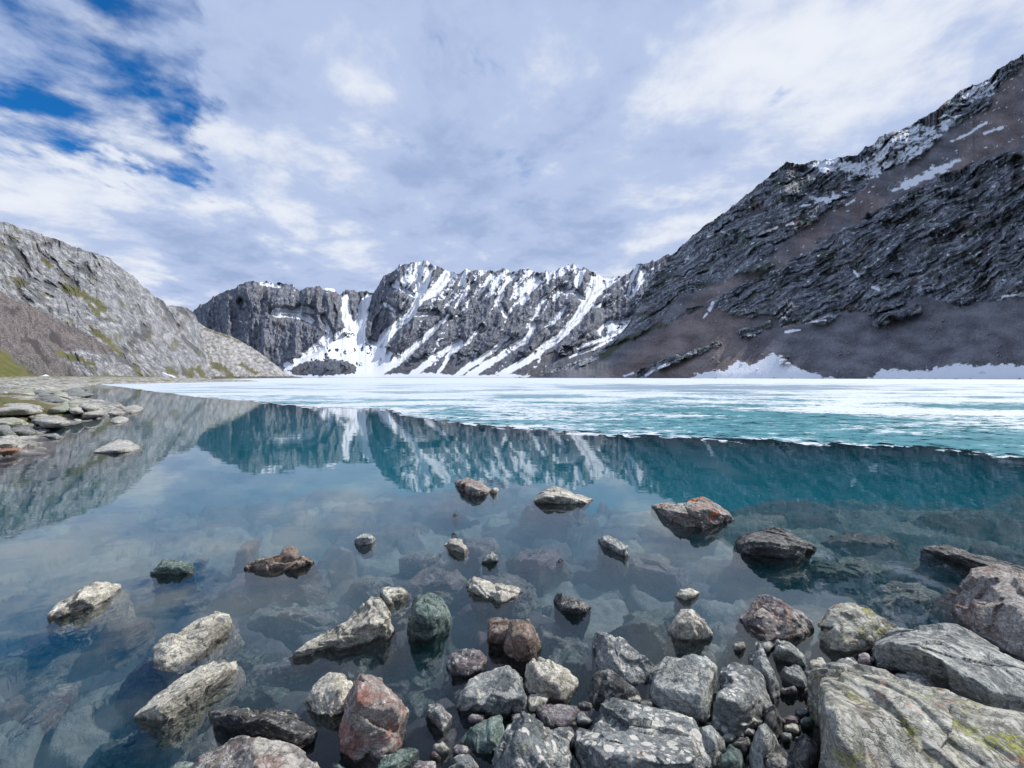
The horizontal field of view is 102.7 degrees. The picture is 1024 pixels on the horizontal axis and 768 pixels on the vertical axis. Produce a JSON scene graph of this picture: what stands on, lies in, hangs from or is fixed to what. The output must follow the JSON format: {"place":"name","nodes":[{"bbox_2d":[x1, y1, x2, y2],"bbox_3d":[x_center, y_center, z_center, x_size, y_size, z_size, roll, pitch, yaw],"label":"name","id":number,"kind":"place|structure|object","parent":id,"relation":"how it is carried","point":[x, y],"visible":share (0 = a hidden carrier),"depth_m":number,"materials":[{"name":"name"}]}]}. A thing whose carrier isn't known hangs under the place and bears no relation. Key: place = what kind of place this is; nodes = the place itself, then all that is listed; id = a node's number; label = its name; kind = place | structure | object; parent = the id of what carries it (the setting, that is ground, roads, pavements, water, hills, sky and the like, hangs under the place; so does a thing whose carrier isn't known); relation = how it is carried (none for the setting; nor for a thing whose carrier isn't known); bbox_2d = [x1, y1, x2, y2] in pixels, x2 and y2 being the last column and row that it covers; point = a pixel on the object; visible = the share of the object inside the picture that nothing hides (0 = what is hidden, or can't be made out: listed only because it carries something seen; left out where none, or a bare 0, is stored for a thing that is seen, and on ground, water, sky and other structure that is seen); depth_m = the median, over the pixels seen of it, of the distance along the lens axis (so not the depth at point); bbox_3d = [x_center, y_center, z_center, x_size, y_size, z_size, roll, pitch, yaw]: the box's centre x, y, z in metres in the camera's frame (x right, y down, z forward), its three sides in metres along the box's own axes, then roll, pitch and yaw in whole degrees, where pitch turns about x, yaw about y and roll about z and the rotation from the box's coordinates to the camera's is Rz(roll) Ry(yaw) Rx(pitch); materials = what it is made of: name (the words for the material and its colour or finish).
{"place":"outdoors","nodes":[
{"label":"outdoors","id":0,"kind":"place"},
{"bbox_2d":[0,221,210,378],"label":"hill","id":1,"kind":"structure","parent":0,"point":[66,309],"depth_m":160.26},
{"bbox_2d":[193,556,208,587],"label":"submerged rock","id":2,"kind":"object","parent":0,"point":[200,564],"visible":0.76,"depth_m":3.80,"materials":[{"name":"stone"}]},
{"bbox_2d":[198,322,302,378],"bbox_3d":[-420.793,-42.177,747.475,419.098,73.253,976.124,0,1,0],"label":"hill","id":3,"kind":"structure","parent":0,"point":[228,357],"depth_m":514.55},
{"bbox_2d":[193,254,669,377],"bbox_3d":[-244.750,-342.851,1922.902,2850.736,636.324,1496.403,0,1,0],"label":"mountain range","id":4,"kind":"structure","parent":0,"point":[425,319],"depth_m":1460.95,"materials":[{"name":"stone"}]},
{"bbox_2d":[0,375,1023,767],"bbox_3d":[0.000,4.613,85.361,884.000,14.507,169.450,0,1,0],"label":"lake bed","id":5,"kind":"object","parent":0,"point":[54,551],"visible":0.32,"depth_m":5.21,"materials":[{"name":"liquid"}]},
{"bbox_2d":[0,655,29,678],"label":"submerged rock","id":6,"kind":"object","parent":5,"relation":"on","point":[10,665],"visible":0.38,"depth_m":2.60,"materials":[{"name":"blue stone"}]},
{"bbox_2d":[0,694,32,724],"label":"submerged rock","id":7,"kind":"object","parent":5,"relation":"on","point":[17,708],"visible":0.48,"depth_m":2.33,"materials":[{"name":"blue stone"}]},
{"bbox_2d":[0,403,42,415],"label":"shore rock","id":8,"kind":"object","parent":5,"relation":"on","point":[18,409],"visible":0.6,"depth_m":14.05,"materials":[{"name":"stone"}]},
{"bbox_2d":[24,645,50,679],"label":"submerged rock","id":9,"kind":"object","parent":5,"relation":"on","point":[36,656],"visible":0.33,"depth_m":2.79,"materials":[{"name":"blue stone"}]},
{"bbox_2d":[5,681,81,742],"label":"submerged rock","id":10,"kind":"object","parent":5,"relation":"on","point":[52,708],"visible":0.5,"depth_m":2.27,"materials":[{"name":"grey stone"}]},
{"bbox_2d":[31,415,70,427],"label":"shore rock","id":11,"kind":"object","parent":5,"relation":"on","point":[54,421],"visible":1,"depth_m":12.47,"materials":[{"name":"stone"}]},
{"bbox_2d":[24,649,81,713],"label":"submerged rock","id":12,"kind":"object","parent":5,"relation":"on","point":[64,668],"visible":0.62,"depth_m":2.62,"materials":[{"name":"stone"}]},
{"bbox_2d":[46,581,141,658],"bbox_3d":[-3.078,1.738,3.034,0.372,0.608,0.644,0,1,0],"label":"rock","id":13,"kind":"object","parent":5,"relation":"on","point":[80,618],"visible":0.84,"depth_m":2.84,"materials":[{"name":"beige stone"}]},
{"bbox_2d":[93,439,140,453],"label":"shore rock","id":14,"kind":"object","parent":5,"relation":"on","point":[117,446],"visible":0.85,"depth_m":8.99,"materials":[{"name":"stone"}]},
{"bbox_2d":[88,616,157,676],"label":"submerged rock","id":15,"kind":"object","parent":5,"relation":"on","point":[123,642],"visible":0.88,"depth_m":2.80,"materials":[{"name":"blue stone"}]},
{"bbox_2d":[86,731,164,767],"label":"submerged rock","id":16,"kind":"object","parent":5,"relation":"on","point":[136,749],"visible":0.77,"depth_m":1.99,"materials":[{"name":"blue stone"}]},
{"bbox_2d":[114,657,163,731],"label":"submerged rock","id":17,"kind":"object","parent":5,"relation":"on","point":[142,685],"visible":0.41,"depth_m":2.28,"materials":[{"name":"blue stone"}]},
{"bbox_2d":[150,559,203,608],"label":"rock","id":18,"kind":"object","parent":5,"relation":"on","point":[171,579],"visible":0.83,"depth_m":3.37,"materials":[{"name":"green stone"}]},
{"bbox_2d":[158,589,211,619],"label":"submerged rock","id":19,"kind":"object","parent":5,"relation":"on","point":[176,608],"visible":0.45,"depth_m":3.36,"materials":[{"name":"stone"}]},
{"bbox_2d":[133,659,245,753],"bbox_3d":[-1.644,1.632,2.148,0.287,0.385,0.572,0,1,0],"label":"rock","id":20,"kind":"object","parent":5,"relation":"on","point":[173,718],"visible":0.98,"depth_m":2.01,"materials":[{"name":"beige stone"}]},
{"bbox_2d":[153,611,244,688],"bbox_3d":[-1.945,1.763,2.608,0.347,0.625,0.727,0,1,0],"label":"rock","id":21,"kind":"object","parent":5,"relation":"on","point":[215,636],"visible":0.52,"depth_m":2.40,"materials":[{"name":"beige stone"}]},
{"bbox_2d":[229,539,259,582],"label":"submerged rock","id":22,"kind":"object","parent":5,"relation":"on","point":[247,551],"visible":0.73,"depth_m":3.97,"materials":[{"name":"grey stone"}]},
{"bbox_2d":[226,648,265,675],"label":"submerged rock","id":23,"kind":"object","parent":5,"relation":"on","point":[247,659],"visible":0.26,"depth_m":2.55,"materials":[{"name":"grey stone"}]},
{"bbox_2d":[191,735,319,767],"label":"boulder","id":24,"kind":"object","parent":5,"relation":"on","point":[242,751],"visible":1,"depth_m":1.63,"materials":[{"name":"grey stone"}]},
{"bbox_2d":[231,679,289,710],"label":"submerged rock","id":25,"kind":"object","parent":5,"relation":"on","point":[258,698],"visible":0.27,"depth_m":2.24,"materials":[{"name":"grey stone"}]},
{"bbox_2d":[208,706,320,763],"bbox_3d":[-1.143,1.644,1.915,0.599,0.395,0.241,0,1,16],"label":"rock","id":26,"kind":"object","parent":5,"relation":"on","point":[283,725],"visible":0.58,"depth_m":1.83,"materials":[{"name":"stone"}]},
{"bbox_2d":[210,570,330,616],"bbox_3d":[-2.065,1.882,3.663,0.964,0.409,0.751,0,1,0],"label":"submerged rock","id":27,"kind":"object","parent":5,"relation":"on","point":[235,597],"visible":0.48,"depth_m":3.42,"materials":[{"name":"grey stone"}]},
{"bbox_2d":[244,545,321,588],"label":"rock","id":28,"kind":"object","parent":5,"relation":"on","point":[289,565],"visible":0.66,"depth_m":3.44,"materials":[{"name":"brown stone"}]},
{"bbox_2d":[245,603,338,649],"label":"submerged rock","id":29,"kind":"object","parent":5,"relation":"on","point":[288,626],"visible":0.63,"depth_m":3.02,"materials":[{"name":"grey stone"}]},
{"bbox_2d":[246,654,388,689],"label":"submerged rock","id":30,"kind":"object","parent":5,"relation":"on","point":[352,668],"visible":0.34,"depth_m":2.41,"materials":[{"name":"grey stone"}]},
{"bbox_2d":[304,672,352,740],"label":"rock","id":31,"kind":"object","parent":5,"relation":"on","point":[326,697],"visible":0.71,"depth_m":1.97,"materials":[{"name":"beige stone"}]},
{"bbox_2d":[288,597,401,672],"bbox_3d":[-0.960,1.635,2.559,0.437,0.508,0.681,1,1,28],"label":"rock","id":32,"kind":"object","parent":5,"relation":"on","point":[367,627],"visible":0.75,"depth_m":2.46,"materials":[{"name":"beige stone"}]},
{"bbox_2d":[343,574,393,603],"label":"submerged rock","id":33,"kind":"object","parent":5,"relation":"on","point":[364,588],"visible":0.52,"depth_m":3.48,"materials":[{"name":"grey stone"}]},
{"bbox_2d":[339,673,408,767],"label":"rock","id":34,"kind":"object","parent":5,"relation":"on","point":[372,727],"visible":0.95,"depth_m":1.74,"materials":[{"name":"orange stone"}]},
{"bbox_2d":[380,673,409,695],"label":"submerged rock","id":35,"kind":"object","parent":5,"relation":"on","point":[395,685],"visible":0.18,"depth_m":2.42,"materials":[{"name":"grey stone"}]},
{"bbox_2d":[380,586,412,630],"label":"rock","id":36,"kind":"object","parent":5,"relation":"on","point":[398,601],"visible":0.72,"depth_m":2.97,"materials":[{"name":"beige stone"}]},
{"bbox_2d":[377,747,419,767],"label":"rock","id":37,"kind":"object","parent":5,"relation":"on","point":[405,758],"visible":0.94,"depth_m":1.69,"materials":[{"name":"green stone"}]},
{"bbox_2d":[393,645,445,686],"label":"submerged rock","id":38,"kind":"object","parent":5,"relation":"on","point":[421,665],"visible":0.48,"depth_m":2.54,"materials":[{"name":"grey stone"}]},
{"bbox_2d":[398,551,441,579],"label":"submerged rock","id":39,"kind":"object","parent":5,"relation":"on","point":[412,564],"visible":0.58,"depth_m":3.94,"materials":[{"name":"grey stone"}]},
{"bbox_2d":[406,687,451,719],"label":"submerged rock","id":40,"kind":"object","parent":5,"relation":"on","point":[418,703],"visible":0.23,"depth_m":2.15,"materials":[{"name":"grey stone"}]},
{"bbox_2d":[407,592,452,658],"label":"rock","id":41,"kind":"object","parent":5,"relation":"on","point":[429,626],"visible":0.91,"depth_m":2.56,"materials":[{"name":"green stone"}]},
{"bbox_2d":[400,565,468,611],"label":"submerged rock","id":42,"kind":"object","parent":5,"relation":"on","point":[447,584],"visible":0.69,"depth_m":3.49,"materials":[{"name":"grey stone"}]},
{"bbox_2d":[425,703,452,736],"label":"rock","id":43,"kind":"object","parent":5,"relation":"on","point":[439,719],"visible":0.71,"depth_m":1.89,"materials":[{"name":"stone"}]},
{"bbox_2d":[429,709,460,767],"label":"submerged rock","id":44,"kind":"object","parent":5,"relation":"on","point":[449,739],"visible":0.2,"depth_m":1.88,"materials":[{"name":"grey stone"}]},
{"bbox_2d":[446,648,487,697],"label":"rock","id":45,"kind":"object","parent":5,"relation":"on","point":[463,666],"visible":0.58,"depth_m":2.23,"materials":[{"name":"purple stone"}]},
{"bbox_2d":[458,537,502,577],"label":"submerged rock","id":46,"kind":"object","parent":5,"relation":"on","point":[479,549],"visible":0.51,"depth_m":3.98,"materials":[{"name":"stone"}]},
{"bbox_2d":[459,715,504,767],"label":"boulder","id":47,"kind":"object","parent":5,"relation":"on","point":[481,741],"visible":0.7,"depth_m":1.78,"materials":[{"name":"green stone"}]},
{"bbox_2d":[453,665,526,726],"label":"boulder","id":48,"kind":"object","parent":5,"relation":"on","point":[496,691],"visible":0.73,"depth_m":1.97,"materials":[{"name":"grey stone"}]},
{"bbox_2d":[466,576,520,622],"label":"rock","id":49,"kind":"object","parent":5,"relation":"on","point":[501,600],"visible":0.91,"depth_m":3.00,"materials":[{"name":"beige stone"}]},
{"bbox_2d":[470,573,541,621],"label":"submerged rock","id":50,"kind":"object","parent":5,"relation":"on","point":[528,598],"visible":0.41,"depth_m":3.23,"materials":[{"name":"stone"}]},
{"bbox_2d":[486,617,540,682],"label":"rock","id":51,"kind":"object","parent":5,"relation":"on","point":[515,644],"visible":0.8,"depth_m":2.35,"materials":[{"name":"brown stone"}]},
{"bbox_2d":[491,711,579,767],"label":"boulder","id":52,"kind":"object","parent":5,"relation":"on","point":[527,740],"visible":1,"depth_m":1.62,"materials":[{"name":"stone"}]},
{"bbox_2d":[526,693,549,713],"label":"rock","id":53,"kind":"object","parent":5,"relation":"on","point":[536,701],"visible":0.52,"depth_m":1.97,"materials":[{"name":"beige stone"}]},
{"bbox_2d":[505,547,572,597],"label":"submerged rock","id":54,"kind":"object","parent":5,"relation":"on","point":[536,568],"visible":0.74,"depth_m":3.72,"materials":[{"name":"grey stone"}]},
{"bbox_2d":[524,657,578,704],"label":"boulder","id":55,"kind":"object","parent":5,"relation":"on","point":[556,683],"visible":0.62,"depth_m":2.07,"materials":[{"name":"beige stone"}]},
{"bbox_2d":[517,502,588,543],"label":"submerged rock","id":56,"kind":"object","parent":5,"relation":"on","point":[560,525],"visible":0.73,"depth_m":5.07,"materials":[{"name":"grey stone"}]},
{"bbox_2d":[532,486,592,511],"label":"rock","id":57,"kind":"object","parent":56,"relation":"on","point":[556,497],"visible":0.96,"depth_m":5.20,"materials":[{"name":"beige stone"}]},
{"bbox_2d":[537,622,588,660],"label":"submerged rock","id":58,"kind":"object","parent":5,"relation":"on","point":[552,636],"visible":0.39,"depth_m":2.69,"materials":[{"name":"grey stone"}]},
{"bbox_2d":[535,704,594,728],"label":"rock","id":59,"kind":"object","parent":5,"relation":"on","point":[551,716],"visible":0.37,"depth_m":1.92,"materials":[{"name":"grey stone"}]},
{"bbox_2d":[548,647,588,702],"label":"submerged rock","id":60,"kind":"object","parent":5,"relation":"on","point":[571,659],"visible":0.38,"depth_m":2.46,"materials":[{"name":"grey stone"}]},
{"bbox_2d":[553,593,591,639],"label":"rock","id":61,"kind":"object","parent":5,"relation":"on","point":[572,614],"visible":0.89,"depth_m":2.83,"materials":[{"name":"stone"}]},
{"bbox_2d":[596,535,629,586],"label":"rock","id":62,"kind":"object","parent":5,"relation":"on","point":[613,556],"visible":0.94,"depth_m":3.82,"materials":[{"name":"grey stone"}]},
{"bbox_2d":[587,669,640,718],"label":"rock","id":63,"kind":"object","parent":5,"relation":"on","point":[607,684],"visible":0.4,"depth_m":2.03,"materials":[{"name":"stone"}]},
{"bbox_2d":[591,631,654,699],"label":"rock","id":64,"kind":"object","parent":5,"relation":"on","point":[625,660],"visible":0.55,"depth_m":2.22,"materials":[{"name":"stone"}]},
{"bbox_2d":[572,697,711,767],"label":"boulder","id":65,"kind":"object","parent":5,"relation":"on","point":[619,733],"visible":0.98,"depth_m":1.67,"materials":[{"name":"stone"}]},
{"bbox_2d":[608,608,676,663],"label":"submerged rock","id":66,"kind":"object","parent":5,"relation":"on","point":[643,633],"visible":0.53,"depth_m":2.77,"materials":[{"name":"grey stone"}]},
{"bbox_2d":[621,552,691,601],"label":"submerged rock","id":67,"kind":"object","parent":5,"relation":"on","point":[659,578],"visible":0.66,"depth_m":3.67,"materials":[{"name":"grey stone"}]},
{"bbox_2d":[646,654,717,726],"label":"boulder","id":68,"kind":"object","parent":5,"relation":"on","point":[686,685],"visible":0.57,"depth_m":1.99,"materials":[{"name":"grey stone"}]},
{"bbox_2d":[665,609,713,657],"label":"rock","id":69,"kind":"object","parent":5,"relation":"on","point":[689,631],"visible":0.8,"depth_m":2.51,"materials":[{"name":"beige stone"}]},
{"bbox_2d":[651,497,733,537],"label":"boulder","id":70,"kind":"object","parent":5,"relation":"on","point":[698,517],"visible":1,"depth_m":4.48,"materials":[{"name":"grey stone"}]},
{"bbox_2d":[699,725,724,767],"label":"rock","id":71,"kind":"object","parent":5,"relation":"on","point":[713,739],"visible":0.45,"depth_m":1.71,"materials":[{"name":"grey stone"}]},
{"bbox_2d":[717,744,744,767],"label":"rock","id":72,"kind":"object","parent":5,"relation":"on","point":[731,756],"visible":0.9,"depth_m":1.64,"materials":[{"name":"green stone"}]},
{"bbox_2d":[726,642,745,665],"bbox_3d":[1.347,1.622,2.454,0.095,0.206,0.154,0,1,19],"label":"stone fragment","id":73,"kind":"object","parent":5,"relation":"on","point":[737,652],"visible":0.88,"depth_m":2.42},
{"bbox_2d":[711,662,772,736],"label":"boulder","id":74,"kind":"object","parent":5,"relation":"on","point":[742,702],"visible":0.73,"depth_m":1.87,"materials":[{"name":"stone"}]},
{"bbox_2d":[745,641,780,708],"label":"rock","id":75,"kind":"object","parent":5,"relation":"on","point":[757,659],"visible":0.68,"depth_m":2.11,"materials":[{"name":"grey stone"}]},
{"bbox_2d":[747,723,779,767],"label":"rock","id":76,"kind":"object","parent":5,"relation":"on","point":[764,741],"visible":0.85,"depth_m":1.67,"materials":[{"name":"grey stone"}]},
{"bbox_2d":[763,704,782,740],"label":"rock","id":77,"kind":"object","parent":5,"relation":"on","point":[773,721],"visible":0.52,"depth_m":1.83,"materials":[{"name":"stone"}]},
{"bbox_2d":[730,527,816,591],"bbox_3d":[2.498,1.681,3.944,0.964,0.627,0.595,-1,1,-29],"label":"boulder","id":78,"kind":"object","parent":5,"relation":"on","point":[757,555],"visible":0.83,"depth_m":3.77,"materials":[{"name":"stone"}]},
{"bbox_2d":[735,594,814,653],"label":"rock","id":79,"kind":"object","parent":5,"relation":"on","point":[765,618],"visible":0.81,"depth_m":2.60,"materials":[{"name":"grey stone"}]},
{"bbox_2d":[763,744,793,767],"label":"rock","id":80,"kind":"object","parent":5,"relation":"on","point":[778,756],"visible":0.68,"depth_m":1.63,"materials":[{"name":"stone"}]},
{"bbox_2d":[756,568,813,605],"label":"submerged rock","id":81,"kind":"object","parent":5,"relation":"on","point":[795,587],"visible":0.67,"depth_m":3.56,"materials":[{"name":"stone"}]},
{"bbox_2d":[768,639,805,673],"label":"rock","id":82,"kind":"object","parent":5,"relation":"on","point":[787,654],"visible":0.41,"depth_m":2.31,"materials":[{"name":"grey stone"}]},
{"bbox_2d":[777,685,797,714],"bbox_3d":[1.407,1.624,2.105,0.115,0.206,0.115,0,1,0],"label":"stone fragment","id":83,"kind":"object","parent":5,"relation":"on","point":[787,700],"visible":0.82,"depth_m":2.07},
{"bbox_2d":[775,664,806,712],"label":"rock","id":84,"kind":"object","parent":5,"relation":"on","point":[792,675],"visible":0.4,"depth_m":2.14,"materials":[{"name":"grey stone"}]},
{"bbox_2d":[789,734,819,767],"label":"rock","id":85,"kind":"object","parent":5,"relation":"on","point":[804,752],"visible":0.81,"depth_m":1.64,"materials":[{"name":"stone"}]},
{"bbox_2d":[804,556,888,599],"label":"submerged rock","id":86,"kind":"object","parent":5,"relation":"on","point":[862,577],"visible":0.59,"depth_m":3.62,"materials":[{"name":"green stone"}]},
{"bbox_2d":[809,602,898,662],"bbox_3d":[2.149,1.635,2.609,0.703,0.504,0.350,0,1,-27],"label":"boulder","id":87,"kind":"object","parent":5,"relation":"on","point":[853,630],"visible":0.59,"depth_m":2.46,"materials":[{"name":"grey stone"}]},
{"bbox_2d":[820,531,905,558],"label":"submerged rock","id":88,"kind":"object","parent":5,"relation":"on","point":[853,544],"visible":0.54,"depth_m":4.48,"materials":[{"name":"grey stone"}]},
{"bbox_2d":[865,580,941,617],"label":"submerged rock","id":89,"kind":"object","parent":5,"relation":"on","point":[892,598],"visible":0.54,"depth_m":3.17,"materials":[{"name":"grey stone"}]},
{"bbox_2d":[807,662,1023,767],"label":"boulder","id":90,"kind":"object","parent":5,"relation":"on","point":[862,716],"visible":0.98,"depth_m":1.58,"materials":[{"name":"grey stone"}]},
{"bbox_2d":[895,671,940,687],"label":"rock","id":91,"kind":"object","parent":5,"relation":"on","point":[922,679],"visible":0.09,"depth_m":2.08,"materials":[{"name":"stone"}]},
{"bbox_2d":[870,623,1023,712],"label":"boulder","id":92,"kind":"object","parent":5,"relation":"on","point":[958,660],"visible":0.58,"depth_m":2.10,"materials":[{"name":"grey stone"}]},
{"bbox_2d":[919,545,1023,583],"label":"slab","id":93,"kind":"object","parent":5,"relation":"on","point":[956,564],"depth_m":3.58,"materials":[{"name":"stone"}]},
{"bbox_2d":[929,564,1023,661],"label":"boulder","id":94,"kind":"object","parent":5,"relation":"on","point":[986,603],"visible":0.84,"depth_m":2.64,"materials":[{"name":"grey stone"}]},
{"bbox_2d":[0,385,1023,507],"bbox_3d":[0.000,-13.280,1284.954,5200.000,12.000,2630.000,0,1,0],"label":"water","id":95,"kind":"structure","parent":0,"point":[176,437],"depth_m":8.96,"materials":[{"name":"liquid"}]},
{"bbox_2d":[353,534,376,558],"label":"rock","id":96,"kind":"object","parent":95,"relation":"in","point":[365,545],"visible":1,"depth_m":3.94,"materials":[{"name":"grey stone"}]},
{"bbox_2d":[444,538,468,565],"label":"rock","id":97,"kind":"object","parent":95,"relation":"in","point":[457,551],"visible":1,"depth_m":3.80,"materials":[{"name":"beige stone"}]},
{"bbox_2d":[454,477,490,504],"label":"rock","id":98,"kind":"object","parent":95,"relation":"in","point":[474,492],"visible":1,"depth_m":5.62,"materials":[{"name":"grey stone"}]},
{"bbox_2d":[480,551,498,575],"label":"rock","id":99,"kind":"object","parent":95,"relation":"in","point":[489,564],"visible":0.97,"depth_m":3.56,"materials":[{"name":"grey stone"}]},
{"bbox_2d":[100,378,1023,457],"bbox_3d":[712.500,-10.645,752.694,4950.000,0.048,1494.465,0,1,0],"label":"lake ice","id":100,"kind":"structure","parent":95,"relation":"on","point":[896,399],"depth_m":24.94,"materials":[{"name":"ice"}]},
{"bbox_2d":[674,588,699,613],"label":"rock","id":101,"kind":"object","parent":95,"relation":"in","point":[687,598],"visible":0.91,"depth_m":2.98,"materials":[{"name":"beige stone"}]},
{"bbox_2d":[0,0,1023,311],"label":"sky","id":102,"kind":"structure","parent":0,"point":[205,149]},
{"bbox_2d":[518,54,1023,378],"bbox_3d":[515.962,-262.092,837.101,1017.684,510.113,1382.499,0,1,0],"label":"mountain","id":103,"kind":"structure","parent":0,"point":[899,254],"depth_m":612.72,"materials":[{"name":"stone"}]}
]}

